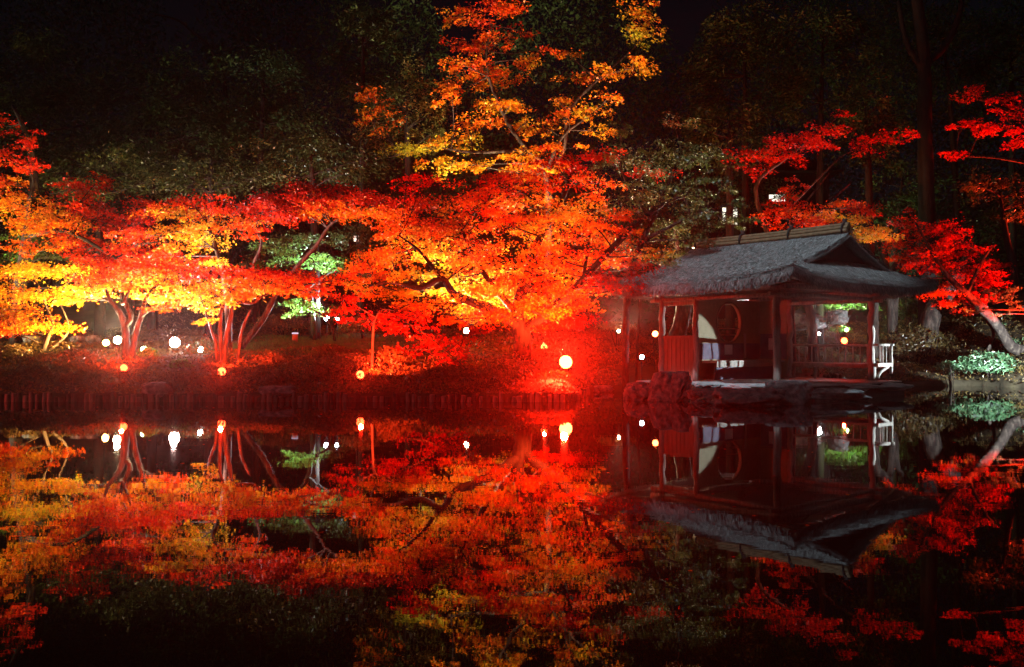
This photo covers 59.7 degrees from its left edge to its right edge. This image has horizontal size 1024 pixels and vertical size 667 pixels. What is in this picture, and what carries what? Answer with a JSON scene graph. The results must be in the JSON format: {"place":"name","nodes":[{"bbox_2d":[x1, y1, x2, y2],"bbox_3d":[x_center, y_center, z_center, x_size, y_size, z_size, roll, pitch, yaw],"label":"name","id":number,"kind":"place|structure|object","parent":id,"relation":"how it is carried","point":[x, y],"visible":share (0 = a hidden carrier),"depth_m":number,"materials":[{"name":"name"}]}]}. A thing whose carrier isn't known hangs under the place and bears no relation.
{"place":"outdoors","nodes":[
{"label":"outdoors","id":0,"kind":"place"},
{"bbox_2d":[0,386,1023,666],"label":"pond water","id":1,"kind":"structure","parent":0,"point":[564,554],"depth_m":6.19,"materials":[{"name":"black liquid"}]},
{"bbox_2d":[15,393,22,401],"bbox_3d":[-11.473,1.901,20.774,0.145,1.045,0.151,2,3,43],"label":"wooden stake","id":2,"kind":"object","parent":1,"relation":"in","point":[18,397],"visible":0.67,"depth_m":20.70,"materials":[{"name":"brown wood"}]},
{"bbox_2d":[623,381,648,400],"bbox_3d":[3.028,1.488,21.589,0.688,0.658,0.723,0,-1,0],"label":"boulder","id":3,"kind":"object","parent":1,"relation":"in","point":[636,391],"visible":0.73,"depth_m":21.35,"materials":[{"name":"stone"}]},
{"bbox_2d":[647,371,673,400],"bbox_3d":[3.660,1.399,21.393,0.892,1.018,0.846,0,-1,0],"label":"boulder","id":4,"kind":"object","parent":1,"relation":"in","point":[659,385],"visible":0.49,"depth_m":21.09,"materials":[{"name":"stone"}]},
{"bbox_2d":[670,371,691,401],"bbox_3d":[3.975,1.335,21.000,0.546,0.915,0.533,0,-1,0],"label":"standing stone","id":5,"kind":"object","parent":1,"relation":"in","point":[681,382],"visible":0.85,"depth_m":20.80,"materials":[{"name":"stone"}]},
{"bbox_2d":[686,388,714,403],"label":"boulder","id":6,"kind":"object","parent":1,"relation":"in","point":[699,395],"visible":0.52,"depth_m":20.30,"materials":[{"name":"stone"}]},
{"bbox_2d":[710,388,785,406],"bbox_3d":[5.157,1.443,19.484,1.603,0.498,1.148,0,-1,0],"label":"boulder","id":7,"kind":"object","parent":1,"relation":"in","point":[750,397],"visible":0.81,"depth_m":19.12,"materials":[{"name":"stone"}]},
{"bbox_2d":[763,380,813,404],"bbox_3d":[6.188,1.422,20.133,0.986,0.743,1.034,1,-1,-43],"label":"boulder","id":8,"kind":"object","parent":1,"relation":"in","point":[797,392],"visible":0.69,"depth_m":19.80,"materials":[{"name":"stone"}]},
{"bbox_2d":[810,388,871,400],"bbox_3d":[7.619,1.478,21.292,1.836,0.379,0.921,0,-1,0],"label":"boulder","id":9,"kind":"object","parent":1,"relation":"in","point":[831,394],"visible":0.71,"depth_m":20.96,"materials":[{"name":"stone"}]},
{"bbox_2d":[0,134,1023,401],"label":"ground","id":10,"kind":"structure","parent":0,"point":[80,316],"depth_m":40.22,"materials":[{"name":"plant"}]},
{"bbox_2d":[0,344,34,358],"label":"azalea shrub","id":11,"kind":"object","parent":10,"relation":"on","point":[10,350],"visible":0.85,"depth_m":25.83,"materials":[{"name":"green plant"}]},
{"bbox_2d":[0,363,59,385],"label":"azalea shrub","id":12,"kind":"object","parent":10,"relation":"on","point":[26,370],"visible":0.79,"depth_m":22.34,"materials":[{"name":"green plant"}]},
{"bbox_2d":[22,336,40,344],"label":"boulder","id":13,"kind":"object","parent":10,"relation":"on","point":[25,340],"visible":0.72,"depth_m":28.35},
{"bbox_2d":[0,231,77,340],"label":"green maple tree","id":14,"kind":"object","parent":10,"relation":"on","point":[10,259],"visible":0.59,"depth_m":30.96,"materials":[{"name":"green plant"}]},
{"bbox_2d":[0,258,98,351],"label":"maple tree","id":15,"kind":"object","parent":10,"relation":"on","point":[14,328],"visible":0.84,"depth_m":26.15,"materials":[{"name":"yellow plant"}]},
{"bbox_2d":[0,25,133,329],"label":"evergreen tree","id":16,"kind":"object","parent":10,"relation":"on","point":[31,105],"visible":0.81,"depth_m":36.68,"materials":[{"name":"green plant"}]},
{"bbox_2d":[53,370,99,382],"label":"azalea shrub","id":17,"kind":"object","parent":10,"relation":"on","point":[80,375],"visible":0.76,"depth_m":22.01,"materials":[{"name":"green plant"}]},
{"bbox_2d":[70,336,85,344],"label":"boulder","id":18,"kind":"object","parent":10,"relation":"on","point":[81,339],"visible":0.67,"depth_m":28.33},
{"bbox_2d":[53,348,103,360],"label":"azalea shrub","id":19,"kind":"object","parent":10,"relation":"on","point":[80,352],"visible":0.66,"depth_m":25.06,"materials":[{"name":"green plant"}]},
{"bbox_2d":[0,105,177,345],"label":"maple tree","id":20,"kind":"object","parent":10,"relation":"on","point":[29,225],"visible":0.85,"depth_m":28.55,"materials":[{"name":"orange plant"}]},
{"bbox_2d":[85,335,101,344],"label":"boulder","id":21,"kind":"object","parent":10,"relation":"on","point":[92,338],"visible":0.9,"depth_m":28.34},
{"bbox_2d":[21,131,194,339],"bbox_3d":[-14.785,-3.649,32.356,6.547,7.923,4.830,0,-1,-13],"label":"broadleaf tree","id":22,"kind":"object","parent":10,"relation":"on","point":[99,319],"visible":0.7,"depth_m":32.31,"materials":[{"name":"green plant"}]},
{"bbox_2d":[114,336,120,353],"bbox_3d":[-11.767,0.427,26.627,0.214,0.688,0.371,0,-1,-26],"label":"floodlight","id":23,"kind":"object","parent":10,"relation":"on","point":[117,340],"visible":0.93,"depth_m":26.52,"materials":[{"name":"white metal"}]},
{"bbox_2d":[49,252,197,360],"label":"maple tree","id":24,"kind":"object","parent":10,"relation":"on","point":[127,348],"visible":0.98,"depth_m":25.21,"materials":[{"name":"orange plant"}]},
{"bbox_2d":[129,199,143,338],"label":"tree","id":25,"kind":"object","parent":10,"relation":"on","point":[132,324],"visible":0.26,"depth_m":32.96,"materials":[{"name":"brown plant"}]},
{"bbox_2d":[136,346,160,359],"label":"shrub","id":26,"kind":"object","parent":10,"relation":"on","point":[145,351],"visible":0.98,"depth_m":25.30,"materials":[{"name":"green plant"}]},
{"bbox_2d":[50,40,251,332],"bbox_3d":[-14.275,-5.879,36.009,8.307,11.855,4.705,0,-1,0],"label":"evergreen tree","id":27,"kind":"object","parent":10,"relation":"on","point":[155,111],"visible":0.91,"depth_m":35.70,"materials":[{"name":"green plant"}]},
{"bbox_2d":[141,382,172,396],"bbox_3d":[-8.437,1.353,21.195,0.706,0.400,0.730,0,-1,0],"label":"boulder","id":28,"kind":"object","parent":10,"relation":"on","point":[160,389],"visible":0.76,"depth_m":20.94,"materials":[{"name":"stone"}]},
{"bbox_2d":[144,371,197,385],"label":"azalea shrub","id":29,"kind":"object","parent":10,"relation":"on","point":[176,376],"visible":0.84,"depth_m":22.08,"materials":[{"name":"green plant"}]},
{"bbox_2d":[170,337,179,350],"bbox_3d":[-10.019,0.422,26.540,0.290,0.609,0.484,0,-1,-16],"label":"floodlight","id":30,"kind":"object","parent":10,"relation":"on","point":[174,342],"visible":0.88,"depth_m":26.37,"materials":[{"name":"white metal"}]},
{"bbox_2d":[167,358,195,368],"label":"shrub","id":31,"kind":"object","parent":10,"relation":"on","point":[186,363],"visible":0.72,"depth_m":24.11,"materials":[{"name":"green plant"}]},
{"bbox_2d":[154,13,233,332],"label":"tree","id":32,"kind":"object","parent":10,"relation":"on","point":[229,200],"visible":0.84,"depth_m":37.07,"materials":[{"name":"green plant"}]},
{"bbox_2d":[192,339,214,349],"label":"shrub","id":33,"kind":"object","parent":10,"relation":"on","point":[204,343],"visible":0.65,"depth_m":26.54,"materials":[{"name":"green plant"}]},
{"bbox_2d":[113,141,295,338],"bbox_3d":[-11.037,-3.295,31.874,6.680,7.244,4.110,0,-1,0],"label":"broadleaf tree","id":34,"kind":"object","parent":10,"relation":"on","point":[147,169],"visible":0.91,"depth_m":31.45,"materials":[{"name":"green plant"}]},
{"bbox_2d":[100,189,309,347],"bbox_3d":[-9.594,-1.881,27.451,6.881,5.050,2.681,0,-1,0],"label":"maple tree","id":35,"kind":"object","parent":10,"relation":"on","point":[206,225],"visible":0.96,"depth_m":27.18,"materials":[{"name":"orange plant"}]},
{"bbox_2d":[179,34,338,331],"bbox_3d":[-10.456,-6.073,36.830,6.651,12.392,5.407,0,-1,0],"label":"evergreen tree","id":36,"kind":"object","parent":10,"relation":"on","point":[284,69],"visible":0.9,"depth_m":36.91,"materials":[{"name":"green plant"}]},
{"bbox_2d":[164,255,368,364],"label":"maple tree","id":37,"kind":"object","parent":10,"relation":"on","point":[230,301],"visible":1,"depth_m":24.58,"materials":[{"name":"orange plant"}]},
{"bbox_2d":[242,371,298,385],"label":"azalea shrub","id":38,"kind":"object","parent":10,"relation":"on","point":[282,377],"visible":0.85,"depth_m":22.14,"materials":[{"name":"green plant"}]},
{"bbox_2d":[246,352,297,364],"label":"azalea shrub","id":39,"kind":"object","parent":10,"relation":"on","point":[274,357],"visible":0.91,"depth_m":24.97,"materials":[{"name":"green plant"}]},
{"bbox_2d":[258,386,297,396],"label":"boulder","id":40,"kind":"object","parent":10,"relation":"on","point":[284,391],"visible":0.75,"depth_m":20.87,"materials":[{"name":"stone"}]},
{"bbox_2d":[249,313,309,334],"bbox_3d":[-8.531,-0.287,33.542,2.727,0.985,1.865,0,-1,0],"label":"shrub","id":41,"kind":"object","parent":10,"relation":"on","point":[292,322],"visible":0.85,"depth_m":33.19,"materials":[{"name":"green plant"}]},
{"bbox_2d":[214,121,410,338],"bbox_3d":[-7.410,-3.707,32.673,7.639,8.034,4.336,0,-1,0],"label":"broadleaf tree","id":42,"kind":"object","parent":10,"relation":"on","point":[329,171],"visible":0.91,"depth_m":32.36,"materials":[{"name":"green plant"}]},
{"bbox_2d":[234,224,390,339],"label":"green maple tree","id":43,"kind":"object","parent":10,"relation":"on","point":[286,252],"visible":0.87,"depth_m":31.99,"materials":[{"name":"green plant"}]},
{"bbox_2d":[184,333,441,357],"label":"lawn grass","id":44,"kind":"structure","parent":10,"relation":"on","point":[378,339],"depth_m":29.28,"materials":[{"name":"green plant"}]},
{"bbox_2d":[275,298,357,340],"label":"green maple tree","id":45,"kind":"object","parent":10,"relation":"on","point":[305,306],"visible":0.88,"depth_m":30.98,"materials":[{"name":"green plant"}]},
{"bbox_2d":[298,364,341,380],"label":"azalea shrub","id":46,"kind":"object","parent":10,"relation":"on","point":[319,371],"visible":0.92,"depth_m":22.71,"materials":[{"name":"green plant"}]},
{"bbox_2d":[230,177,419,348],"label":"maple tree","id":47,"kind":"object","parent":10,"relation":"on","point":[318,205],"visible":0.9,"depth_m":27.65,"materials":[{"name":"red plant"}]},
{"bbox_2d":[309,344,351,352],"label":"azalea shrub","id":48,"kind":"object","parent":10,"relation":"on","point":[334,347],"visible":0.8,"depth_m":26.23,"materials":[{"name":"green plant"}]},
{"bbox_2d":[352,231,358,330],"bbox_3d":[-6.594,-2.046,38.033,0.480,4.619,0.480,0,-1,22],"label":"street lamp","id":49,"kind":"object","parent":10,"relation":"on","point":[356,275],"visible":0.35,"depth_m":38.00,"materials":[{"name":"black metal"}]},
{"bbox_2d":[311,0,413,333],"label":"evergreen tree","id":50,"kind":"object","parent":10,"relation":"on","point":[365,25],"visible":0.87,"depth_m":36.05,"materials":[{"name":"green plant"}]},
{"bbox_2d":[336,315,388,338],"bbox_3d":[-5.264,-0.186,31.529,1.961,0.974,1.336,0,-1,0],"label":"shrub","id":51,"kind":"object","parent":10,"relation":"on","point":[346,326],"visible":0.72,"depth_m":31.28,"materials":[{"name":"green plant"}]},
{"bbox_2d":[364,345,420,367],"bbox_3d":[-3.329,0.630,24.637,1.666,0.654,1.162,0,-1,0],"label":"shrub","id":52,"kind":"object","parent":10,"relation":"on","point":[392,355],"visible":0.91,"depth_m":24.35,"materials":[{"name":"green plant"}]},
{"bbox_2d":[339,54,449,334],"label":"broadleaf tree","id":53,"kind":"object","parent":10,"relation":"on","point":[402,96],"visible":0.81,"depth_m":34.37,"materials":[{"name":"green plant"}]},
{"bbox_2d":[315,288,493,369],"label":"maple tree","id":54,"kind":"object","parent":10,"relation":"on","point":[454,341],"visible":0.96,"depth_m":23.67,"materials":[{"name":"red plant"}]},
{"bbox_2d":[418,362,485,381],"bbox_3d":[-1.558,1.071,23.241,2.164,0.683,1.496,0,-1,0],"label":"shrub","id":55,"kind":"object","parent":10,"relation":"on","point":[443,367],"visible":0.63,"depth_m":22.93,"materials":[{"name":"green plant"}]},
{"bbox_2d":[481,370,512,377],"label":"azalea shrub","id":56,"kind":"object","parent":10,"relation":"on","point":[498,372],"visible":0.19,"depth_m":22.77,"materials":[{"name":"green plant"}]},
{"bbox_2d":[353,0,668,337],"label":"maple tree","id":57,"kind":"object","parent":10,"relation":"on","point":[497,105],"visible":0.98,"depth_m":32.56,"materials":[{"name":"orange plant"}]},
{"bbox_2d":[0,0,1023,332],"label":"wood","id":58,"kind":"object","parent":10,"relation":"on","point":[970,110],"visible":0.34,"depth_m":43.31,"materials":[{"name":"green plant"}]},
{"bbox_2d":[0,297,1023,393],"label":"azalea ground cover","id":59,"kind":"object","parent":10,"relation":"on","point":[196,334],"visible":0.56,"depth_m":25.80,"materials":[{"name":"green plant"}]},
{"bbox_2d":[338,143,692,359],"bbox_3d":[-0.236,-2.165,25.205,10.510,6.157,5.243,0,-1,10],"label":"maple tree","id":60,"kind":"object","parent":10,"relation":"on","point":[517,304],"visible":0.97,"depth_m":25.19,"materials":[{"name":"orange plant"}]},
{"bbox_2d":[560,356,571,373],"bbox_3d":[1.439,0.927,23.740,0.361,0.687,0.562,0,-1,0],"label":"floodlight","id":61,"kind":"object","parent":10,"relation":"on","point":[566,363],"visible":0.93,"depth_m":23.54,"materials":[{"name":"white metal"}]},
{"bbox_2d":[573,346,613,364],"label":"shrub","id":62,"kind":"object","parent":10,"relation":"on","point":[588,358],"visible":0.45,"depth_m":29.24,"materials":[{"name":"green plant"}]},
{"bbox_2d":[594,385,613,391],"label":"boulder","id":63,"kind":"object","parent":10,"relation":"on","point":[603,388],"visible":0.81,"depth_m":25.12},
{"bbox_2d":[591,320,641,350],"bbox_3d":[3.661,0.085,31.042,1.838,1.118,1.239,0,-1,0],"label":"shrub","id":64,"kind":"object","parent":10,"relation":"on","point":[616,326],"visible":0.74,"depth_m":30.90,"materials":[{"name":"green plant"}]},
{"bbox_2d":[634,252,643,381],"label":"tree","id":65,"kind":"object","parent":10,"relation":"on","point":[637,343],"visible":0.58,"depth_m":25.97,"materials":[{"name":"brown plant"}]},
{"bbox_2d":[651,331,657,369],"bbox_3d":[4.400,0.592,27.521,0.184,1.343,0.298,0,-1,0],"label":"floodlight","id":66,"kind":"object","parent":10,"relation":"on","point":[654,335],"visible":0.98,"depth_m":27.51,"materials":[{"name":"white metal"}]},
{"bbox_2d":[588,111,761,392],"bbox_3d":[4.573,-1.705,24.814,5.154,8.721,3.321,0,-1,0],"label":"broadleaf tree","id":67,"kind":"object","parent":10,"relation":"on","point":[646,236],"visible":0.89,"depth_m":24.65,"materials":[{"name":"green plant"}]},
{"bbox_2d":[668,225,691,335],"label":"tree","id":68,"kind":"object","parent":10,"relation":"on","point":[681,322],"visible":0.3,"depth_m":26.56,"materials":[{"name":"brown plant"}]},
{"bbox_2d":[681,97,769,341],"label":"evergreen tree","id":69,"kind":"object","parent":10,"relation":"on","point":[729,167],"visible":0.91,"depth_m":33.00,"materials":[{"name":"green plant"}]},
{"bbox_2d":[674,0,817,300],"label":"evergreen tree","id":70,"kind":"object","parent":10,"relation":"on","point":[711,69],"visible":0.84,"depth_m":36.06,"materials":[{"name":"green plant"}]},
{"bbox_2d":[704,168,798,233],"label":"broadleaf tree","id":71,"kind":"object","parent":10,"relation":"on","point":[751,208],"visible":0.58,"depth_m":38.53,"materials":[{"name":"green plant"}]},
{"bbox_2d":[680,156,843,325],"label":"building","id":72,"kind":"structure","parent":10,"relation":"on","point":[808,174],"depth_m":41.09,"materials":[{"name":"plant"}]},
{"bbox_2d":[595,218,938,401],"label":"garden pavilion","id":73,"kind":"structure","parent":10,"relation":"on","point":[772,277],"depth_m":23.19,"materials":[{"name":"wood"}]},
{"bbox_2d":[694,381,723,388],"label":"flat stone","id":74,"kind":"object","parent":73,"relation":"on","point":[711,384],"visible":0.63,"depth_m":21.53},
{"bbox_2d":[724,345,731,354],"bbox_3d":[6.165,0.459,25.422,0.360,0.280,0.008,1,-1,-40],"label":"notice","id":75,"kind":"object","parent":73,"relation":"attached to","point":[728,349],"visible":1,"depth_m":25.41,"materials":[{"name":"brown paper"}]},
{"bbox_2d":[720,383,764,387],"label":"stepping stone","id":76,"kind":"object","parent":73,"relation":"on","point":[734,385],"visible":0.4,"depth_m":21.14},
{"bbox_2d":[845,384,879,390],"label":"stepping stone","id":77,"kind":"object","parent":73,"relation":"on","point":[864,387],"visible":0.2,"depth_m":21.98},
{"bbox_2d":[878,383,913,390],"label":"flat stone","id":78,"kind":"object","parent":73,"relation":"on","point":[891,386],"visible":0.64,"depth_m":22.86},
{"bbox_2d":[802,305,817,361],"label":"tree","id":79,"kind":"object","parent":10,"relation":"on","point":[811,324],"visible":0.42,"depth_m":30.38,"materials":[{"name":"brown plant"}]},
{"bbox_2d":[795,313,826,330],"bbox_3d":[11.462,-0.449,35.067,1.682,0.675,1.698,0,-1,0],"label":"boulder","id":80,"kind":"object","parent":10,"relation":"on","point":[800,321],"visible":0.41,"depth_m":34.46,"materials":[{"name":"stone"}]},
{"bbox_2d":[720,109,920,232],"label":"maple tree","id":81,"kind":"object","parent":10,"relation":"on","point":[814,137],"visible":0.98,"depth_m":31.52,"materials":[{"name":"red plant"}]},
{"bbox_2d":[742,0,902,349],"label":"evergreen tree","id":82,"kind":"object","parent":10,"relation":"on","point":[799,70],"visible":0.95,"depth_m":35.46,"materials":[{"name":"green plant"}]},
{"bbox_2d":[749,173,904,361],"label":"maple tree","id":83,"kind":"object","parent":10,"relation":"on","point":[809,218],"visible":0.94,"depth_m":28.39,"materials":[{"name":"red plant"}]},
{"bbox_2d":[819,367,845,375],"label":"shrub","id":84,"kind":"object","parent":10,"relation":"on","point":[833,370],"visible":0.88,"depth_m":27.71,"materials":[{"name":"green plant"}]},
{"bbox_2d":[826,310,848,324],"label":"boulder","id":85,"kind":"object","parent":10,"relation":"on","point":[839,317],"visible":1,"depth_m":33.75,"materials":[{"name":"stone"}]},
{"bbox_2d":[827,326,853,353],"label":"shrub","id":86,"kind":"object","parent":10,"relation":"on","point":[836,329],"visible":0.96,"depth_m":34.48,"materials":[{"name":"green plant"}]},
{"bbox_2d":[803,303,881,338],"bbox_3d":[13.485,-0.585,36.041,3.215,2.390,2.232,0,-1,0],"label":"shrub","id":87,"kind":"object","parent":10,"relation":"on","point":[863,306],"visible":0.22,"depth_m":35.52,"materials":[{"name":"green plant"}]},
{"bbox_2d":[829,90,914,357],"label":"evergreen tree","id":88,"kind":"object","parent":10,"relation":"on","point":[879,118],"visible":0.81,"depth_m":33.44,"materials":[{"name":"green plant"}]},
{"bbox_2d":[868,261,900,362],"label":"tree","id":89,"kind":"object","parent":10,"relation":"on","point":[895,265],"visible":0.24,"depth_m":32.85,"materials":[{"name":"brown plant"}]},
{"bbox_2d":[881,251,896,362],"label":"tree","id":90,"kind":"object","parent":10,"relation":"on","point":[891,314],"visible":0.41,"depth_m":33.40,"materials":[{"name":"brown plant"}]},
{"bbox_2d":[882,299,917,331],"bbox_3d":[15.590,-0.430,35.045,1.953,1.881,1.314,0,-1,0],"label":"shrub","id":91,"kind":"object","parent":10,"relation":"on","point":[909,308],"visible":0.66,"depth_m":34.77,"materials":[{"name":"green plant"}]},
{"bbox_2d":[895,262,909,358],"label":"tree","id":92,"kind":"object","parent":10,"relation":"on","point":[897,299],"visible":0.2,"depth_m":33.92,"materials":[{"name":"brown plant"}]},
{"bbox_2d":[858,156,957,265],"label":"evergreen tree","id":93,"kind":"object","parent":10,"relation":"on","point":[900,197],"visible":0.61,"depth_m":35.77,"materials":[{"name":"green plant"}]},
{"bbox_2d":[880,322,956,364],"bbox_3d":[14.980,0.432,33.017,3.292,1.696,2.384,0,-1,0],"label":"shrub","id":94,"kind":"object","parent":10,"relation":"on","point":[914,337],"visible":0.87,"depth_m":32.59,"materials":[{"name":"green plant"}]},
{"bbox_2d":[897,0,963,331],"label":"tree","id":95,"kind":"object","parent":10,"relation":"on","point":[923,59],"visible":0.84,"depth_m":33.95,"materials":[{"name":"brown plant"}]},
{"bbox_2d":[863,0,1010,312],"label":"evergreen tree","id":96,"kind":"object","parent":10,"relation":"on","point":[947,80],"visible":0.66,"depth_m":38.95,"materials":[{"name":"green plant"}]},
{"bbox_2d":[918,243,980,365],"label":"tree","id":97,"kind":"object","parent":10,"relation":"on","point":[930,319],"visible":0.49,"depth_m":32.78,"materials":[{"name":"brown plant"}]},
{"bbox_2d":[879,207,1023,354],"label":"maple tree","id":98,"kind":"object","parent":10,"relation":"on","point":[1008,342],"visible":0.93,"depth_m":29.34,"materials":[{"name":"red plant"}]},
{"bbox_2d":[933,360,970,385],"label":"shrub","id":99,"kind":"object","parent":10,"relation":"on","point":[941,366],"visible":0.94,"depth_m":28.95,"materials":[{"name":"green plant"}]},
{"bbox_2d":[938,323,973,352],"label":"shrub","id":100,"kind":"object","parent":10,"relation":"on","point":[952,335],"visible":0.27,"depth_m":32.83,"materials":[{"name":"green plant"}]},
{"bbox_2d":[938,84,1023,163],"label":"maple tree","id":101,"kind":"object","parent":10,"relation":"on","point":[1007,109],"visible":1,"depth_m":30.51,"materials":[{"name":"red plant"}]},
{"bbox_2d":[949,350,1022,376],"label":"shrub","id":102,"kind":"object","parent":10,"relation":"on","point":[987,360],"visible":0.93,"depth_m":28.87,"materials":[{"name":"green plant"}]},
{"bbox_2d":[955,7,1023,295],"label":"evergreen tree","id":103,"kind":"object","parent":10,"relation":"on","point":[1011,45],"visible":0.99,"depth_m":36.86,"materials":[{"name":"green plant"}]},
{"bbox_2d":[956,165,1023,318],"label":"broadleaf tree","id":104,"kind":"object","parent":10,"relation":"on","point":[1004,235],"visible":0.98,"depth_m":33.05,"materials":[{"name":"red plant"}]},
{"bbox_2d":[975,286,1023,316],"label":"tree","id":105,"kind":"object","parent":10,"relation":"on","point":[998,299],"visible":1,"depth_m":28.39,"materials":[{"name":"red plant"}]},
{"bbox_2d":[0,0,1023,215],"label":"sky","id":106,"kind":"structure","parent":0,"point":[684,17],"materials":[{"name":"black"}]},
{"bbox_2d":[33,405,1016,638],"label":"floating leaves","id":107,"kind":"object","parent":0,"point":[598,472],"visible":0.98,"depth_m":7.55,"materials":[{"name":"red plant"}]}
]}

